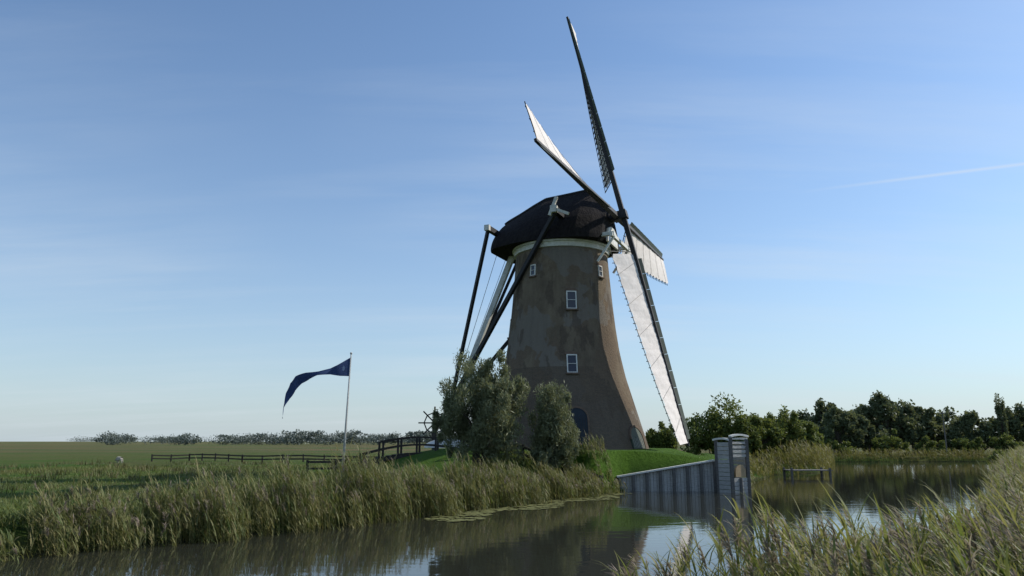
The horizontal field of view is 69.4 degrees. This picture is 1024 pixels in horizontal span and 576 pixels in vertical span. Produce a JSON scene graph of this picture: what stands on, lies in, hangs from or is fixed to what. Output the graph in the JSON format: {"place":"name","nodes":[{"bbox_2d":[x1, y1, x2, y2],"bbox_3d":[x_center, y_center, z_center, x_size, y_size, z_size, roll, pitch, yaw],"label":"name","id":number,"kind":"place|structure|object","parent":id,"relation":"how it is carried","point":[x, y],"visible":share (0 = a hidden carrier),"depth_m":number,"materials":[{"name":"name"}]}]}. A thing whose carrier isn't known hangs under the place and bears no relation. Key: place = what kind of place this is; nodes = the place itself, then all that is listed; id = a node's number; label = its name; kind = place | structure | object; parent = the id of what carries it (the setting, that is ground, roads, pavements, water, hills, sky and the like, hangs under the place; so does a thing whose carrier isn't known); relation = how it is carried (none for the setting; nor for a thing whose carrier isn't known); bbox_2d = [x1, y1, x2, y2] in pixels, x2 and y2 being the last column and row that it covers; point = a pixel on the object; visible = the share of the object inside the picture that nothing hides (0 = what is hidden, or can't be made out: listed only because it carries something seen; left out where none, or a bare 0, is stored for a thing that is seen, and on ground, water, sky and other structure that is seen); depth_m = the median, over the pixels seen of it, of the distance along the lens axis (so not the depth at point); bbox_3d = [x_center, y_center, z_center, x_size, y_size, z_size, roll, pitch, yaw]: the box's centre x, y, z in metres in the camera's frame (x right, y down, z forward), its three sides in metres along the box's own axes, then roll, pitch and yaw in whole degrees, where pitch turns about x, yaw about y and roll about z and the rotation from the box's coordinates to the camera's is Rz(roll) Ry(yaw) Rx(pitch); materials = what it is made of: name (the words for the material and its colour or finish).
{"place":"outdoors","nodes":[
{"label":"outdoors","id":0,"kind":"place"},
{"bbox_2d":[0,462,998,575],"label":"canal water","id":1,"kind":"structure","parent":0,"point":[574,538],"depth_m":20.38,"materials":[{"name":"grey liquid"}]},
{"bbox_2d":[427,492,631,521],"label":"lily pads","id":2,"kind":"object","parent":1,"relation":"on","point":[490,510],"visible":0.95,"depth_m":28.62,"materials":[{"name":"green plant"}]},
{"bbox_2d":[782,467,832,475],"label":"jetty","id":3,"kind":"object","parent":1,"relation":"in","point":[791,470],"visible":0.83,"depth_m":56.15,"materials":[{"name":"grey wood"}]},
{"bbox_2d":[0,442,1018,556],"bbox_3d":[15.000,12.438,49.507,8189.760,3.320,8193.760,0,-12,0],"label":"ground","id":4,"kind":"structure","parent":0,"point":[33,454],"depth_m":64.00,"materials":[{"name":"green plant"}]},
{"bbox_2d":[115,457,122,462],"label":"sheep","id":5,"kind":"object","parent":4,"relation":"on","point":[117,459],"visible":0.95,"depth_m":70.05},
{"bbox_2d":[0,459,445,526],"bbox_3d":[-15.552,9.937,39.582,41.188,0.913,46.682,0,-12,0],"label":"meadow grass","id":6,"kind":"structure","parent":4,"relation":"on","point":[115,470],"depth_m":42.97,"materials":[{"name":"green plant"}]},
{"bbox_2d":[69,429,457,444],"bbox_3d":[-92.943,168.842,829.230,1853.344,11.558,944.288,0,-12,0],"label":"distant trees","id":7,"kind":"object","parent":4,"relation":"on","point":[299,437],"visible":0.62,"depth_m":403.95,"materials":[{"name":"green plant"}]},
{"bbox_2d":[151,453,381,462],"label":"wooden fence","id":8,"kind":"object","parent":4,"relation":"on","point":[228,458],"visible":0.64,"depth_m":73.86,"materials":[{"name":"brown wood"}]},
{"bbox_2d":[0,441,591,530],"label":"bank vegetation","id":9,"kind":"object","parent":4,"relation":"on","point":[8,515],"visible":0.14,"depth_m":24.76,"materials":[{"name":"green plant"}]},
{"bbox_2d":[0,431,628,563],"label":"bank reeds","id":10,"kind":"object","parent":4,"relation":"on","point":[519,489],"visible":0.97,"depth_m":22.18,"materials":[{"name":"green plant"}]},
{"bbox_2d":[282,352,351,474],"bbox_3d":[-9.396,6.314,35.435,3.207,6.482,0.672,0,-12,0],"label":"flagpole","id":11,"kind":"object","parent":4,"relation":"on","point":[343,368],"visible":0.98,"depth_m":35.85,"materials":[{"name":"blue fabric"}]},
{"bbox_2d":[306,455,364,473],"bbox_3d":[-10.860,11.008,45.552,3.540,1.622,0.173,2,-12,-12],"label":"wooden fence","id":12,"kind":"object","parent":4,"relation":"on","point":[320,468],"visible":0.47,"depth_m":45.35,"materials":[{"name":"brown wood"}]},
{"bbox_2d":[359,436,457,466],"bbox_3d":[-6.222,10.497,45.724,6.446,2.587,1.529,-1,-12,5],"label":"footbridge","id":13,"kind":"object","parent":4,"relation":"on","point":[402,455],"visible":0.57,"depth_m":45.22,"materials":[{"name":"brown wood"}]},
{"bbox_2d":[424,438,466,447],"bbox_3d":[-4.400,10.511,50.110,3.000,0.620,1.240,0,-12,0],"label":"upturned boat","id":14,"kind":"object","parent":4,"relation":"on","point":[432,442],"visible":0.23,"depth_m":49.69,"materials":[{"name":"white paint"}]},
{"bbox_2d":[431,349,530,470],"bbox_3d":[-1.504,6.265,37.260,4.994,6.523,4.423,4,-12,-19],"label":"willow tree","id":15,"kind":"object","parent":4,"relation":"on","point":[485,395],"visible":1,"depth_m":36.76,"materials":[{"name":"green plant"}]},
{"bbox_2d":[460,440,603,483],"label":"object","id":16,"kind":"object","parent":4,"relation":"on","point":[528,449],"visible":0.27,"depth_m":38.69,"materials":[{"name":"wood"}]},
{"bbox_2d":[418,16,689,451],"bbox_3d":[7.135,-4.577,50.367,23.846,31.551,21.376,5,-13,-25],"label":"windmill","id":17,"kind":"object","parent":4,"relation":"on","point":[558,251],"visible":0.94,"depth_m":47.95,"materials":[{"name":"brick"}]},
{"bbox_2d":[509,264,602,371],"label":"window frames","id":18,"kind":"structure","parent":17,"relation":"in","point":[567,299],"depth_m":47.43,"materials":[{"name":"white paint"}]},
{"bbox_2d":[531,265,601,371],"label":"window panes","id":19,"kind":"structure","parent":17,"relation":"in","point":[571,295],"depth_m":47.26,"materials":[{"name":"grey glass"}]},
{"bbox_2d":[568,408,588,448],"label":"door","id":20,"kind":"structure","parent":17,"relation":"in","point":[578,413],"depth_m":44.18,"materials":[{"name":"paint"}]},
{"bbox_2d":[527,379,580,475],"bbox_3d":[2.122,7.236,37.588,2.714,5.409,2.516,11,-16,-42],"label":"willow tree","id":21,"kind":"object","parent":4,"relation":"on","point":[552,437],"visible":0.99,"depth_m":37.13,"materials":[{"name":"green plant"}]},
{"bbox_2d":[645,421,677,449],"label":"shrub","id":22,"kind":"object","parent":4,"relation":"on","point":[662,438],"visible":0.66,"depth_m":73.92,"materials":[{"name":"green plant"}]},
{"bbox_2d":[617,460,714,477],"bbox_3d":[8.150,9.589,39.292,5.213,0.923,0.340,0,-12,0],"label":"coping","id":23,"kind":"object","parent":4,"relation":"on","point":[653,470],"visible":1,"depth_m":39.15,"materials":[{"name":"white paint"}]},
{"bbox_2d":[621,462,713,490],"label":"boards","id":24,"kind":"object","parent":4,"relation":"on","point":[681,484],"visible":0.62,"depth_m":39.22,"materials":[{"name":"grey wood"}]},
{"bbox_2d":[618,461,716,491],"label":"posts","id":25,"kind":"object","parent":4,"relation":"on","point":[674,479],"visible":0.6,"depth_m":39.06,"materials":[{"name":"grey wood"}]},
{"bbox_2d":[669,392,762,456],"bbox_3d":[18.102,12.573,65.994,7.955,6.768,5.184,0,-12,0],"label":"shrub","id":26,"kind":"object","parent":4,"relation":"on","point":[714,424],"visible":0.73,"depth_m":65.00,"materials":[{"name":"green plant"}]},
{"bbox_2d":[712,434,750,492],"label":"sluice gate","id":27,"kind":"structure","parent":4,"relation":"on","point":[739,454],"depth_m":38.47,"materials":[{"name":"grey wood"}]},
{"bbox_2d":[742,412,787,462],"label":"shrub","id":28,"kind":"object","parent":4,"relation":"on","point":[769,431],"visible":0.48,"depth_m":67.07,"materials":[{"name":"green plant"}]},
{"bbox_2d":[756,411,778,460],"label":"shrub","id":29,"kind":"object","parent":4,"relation":"on","point":[771,417],"visible":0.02,"depth_m":71.53,"materials":[{"name":"green plant"}]},
{"bbox_2d":[772,404,820,463],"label":"shrub","id":30,"kind":"object","parent":4,"relation":"on","point":[797,428],"visible":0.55,"depth_m":68.07,"materials":[{"name":"green plant"}]},
{"bbox_2d":[788,420,825,450],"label":"shrub","id":31,"kind":"object","parent":4,"relation":"on","point":[820,437],"visible":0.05,"depth_m":72.01,"materials":[{"name":"green plant"}]},
{"bbox_2d":[596,442,1023,575],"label":"foreground reeds","id":32,"kind":"object","parent":4,"relation":"on","point":[991,534],"visible":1,"depth_m":7.28,"materials":[{"name":"green plant"}]},
{"bbox_2d":[797,397,839,452],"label":"deciduous tree","id":33,"kind":"object","parent":4,"relation":"on","point":[820,407],"visible":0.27,"depth_m":115.67,"materials":[{"name":"green plant"}]},
{"bbox_2d":[816,406,863,452],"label":"deciduous tree","id":34,"kind":"object","parent":4,"relation":"on","point":[835,421],"visible":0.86,"depth_m":103.59,"materials":[{"name":"green plant"}]},
{"bbox_2d":[825,439,854,456],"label":"shrub","id":35,"kind":"object","parent":4,"relation":"on","point":[835,444],"visible":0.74,"depth_m":100.90,"materials":[{"name":"green plant"}]},
{"bbox_2d":[821,402,868,450],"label":"deciduous tree","id":36,"kind":"object","parent":4,"relation":"on","point":[830,404],"visible":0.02,"depth_m":116.92,"materials":[{"name":"green plant"}]},
{"bbox_2d":[709,435,1014,483],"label":"bank reeds","id":37,"kind":"object","parent":4,"relation":"on","point":[824,458],"visible":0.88,"depth_m":65.17,"materials":[{"name":"green plant"}]},
{"bbox_2d":[846,414,888,453],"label":"deciduous tree","id":38,"kind":"object","parent":4,"relation":"on","point":[866,439],"visible":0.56,"depth_m":104.50,"materials":[{"name":"green plant"}]},
{"bbox_2d":[854,389,918,454],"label":"deciduous tree","id":39,"kind":"object","parent":4,"relation":"on","point":[880,409],"visible":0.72,"depth_m":107.79,"materials":[{"name":"green plant"}]},
{"bbox_2d":[871,428,910,456],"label":"shrub","id":40,"kind":"object","parent":4,"relation":"on","point":[882,443],"visible":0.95,"depth_m":100.49,"materials":[{"name":"green plant"}]},
{"bbox_2d":[889,398,929,452],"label":"deciduous tree","id":41,"kind":"object","parent":4,"relation":"on","point":[900,401],"visible":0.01,"depth_m":118.59,"materials":[{"name":"green plant"}]},
{"bbox_2d":[897,402,938,455],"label":"deciduous tree","id":42,"kind":"object","parent":4,"relation":"on","point":[909,411],"visible":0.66,"depth_m":108.17,"materials":[{"name":"green plant"}]},
{"bbox_2d":[912,435,948,456],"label":"shrub","id":43,"kind":"object","parent":4,"relation":"on","point":[931,444],"visible":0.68,"depth_m":101.31,"materials":[{"name":"green plant"}]},
{"bbox_2d":[913,406,963,454],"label":"deciduous tree","id":44,"kind":"object","parent":4,"relation":"on","point":[929,412],"visible":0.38,"depth_m":109.34,"materials":[{"name":"green plant"}]},
{"bbox_2d":[942,411,946,450],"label":"utility pole","id":45,"kind":"object","parent":4,"relation":"on","point":[944,432],"visible":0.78,"depth_m":99.07,"materials":[{"name":"grey wood"}]},
{"bbox_2d":[929,406,977,454],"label":"deciduous tree","id":46,"kind":"object","parent":4,"relation":"on","point":[948,414],"visible":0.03,"depth_m":116.14,"materials":[{"name":"green plant"}]},
{"bbox_2d":[951,436,986,456],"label":"shrub","id":47,"kind":"object","parent":4,"relation":"on","point":[967,445],"visible":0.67,"depth_m":101.90,"materials":[{"name":"green plant"}]},
{"bbox_2d":[945,410,995,450],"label":"deciduous tree","id":48,"kind":"object","parent":4,"relation":"on","point":[967,422],"visible":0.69,"depth_m":105.44,"materials":[{"name":"green plant"}]},
{"bbox_2d":[987,449,1010,469],"bbox_3d":[42.118,15.029,63.065,2.658,2.626,2.064,6,-13,-25],"label":"shrub","id":49,"kind":"object","parent":4,"relation":"on","point":[990,458],"visible":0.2,"depth_m":63.25,"materials":[{"name":"green plant"}]},
{"bbox_2d":[993,393,1009,434],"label":"poplar tree","id":50,"kind":"object","parent":4,"relation":"on","point":[999,412],"visible":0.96,"depth_m":105.24,"materials":[{"name":"green plant"}]},
{"bbox_2d":[980,401,1023,448],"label":"deciduous tree","id":51,"kind":"object","parent":4,"relation":"on","point":[1015,421],"visible":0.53,"depth_m":107.43,"materials":[{"name":"green plant"}]},
{"bbox_2d":[986,432,1023,450],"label":"shrub","id":52,"kind":"object","parent":4,"relation":"on","point":[1001,441],"visible":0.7,"depth_m":102.35,"materials":[{"name":"green plant"}]},
{"bbox_2d":[0,0,1023,441],"label":"sky","id":53,"kind":"structure","parent":0,"point":[207,206],"materials":[{"name":"blue"}]}
]}

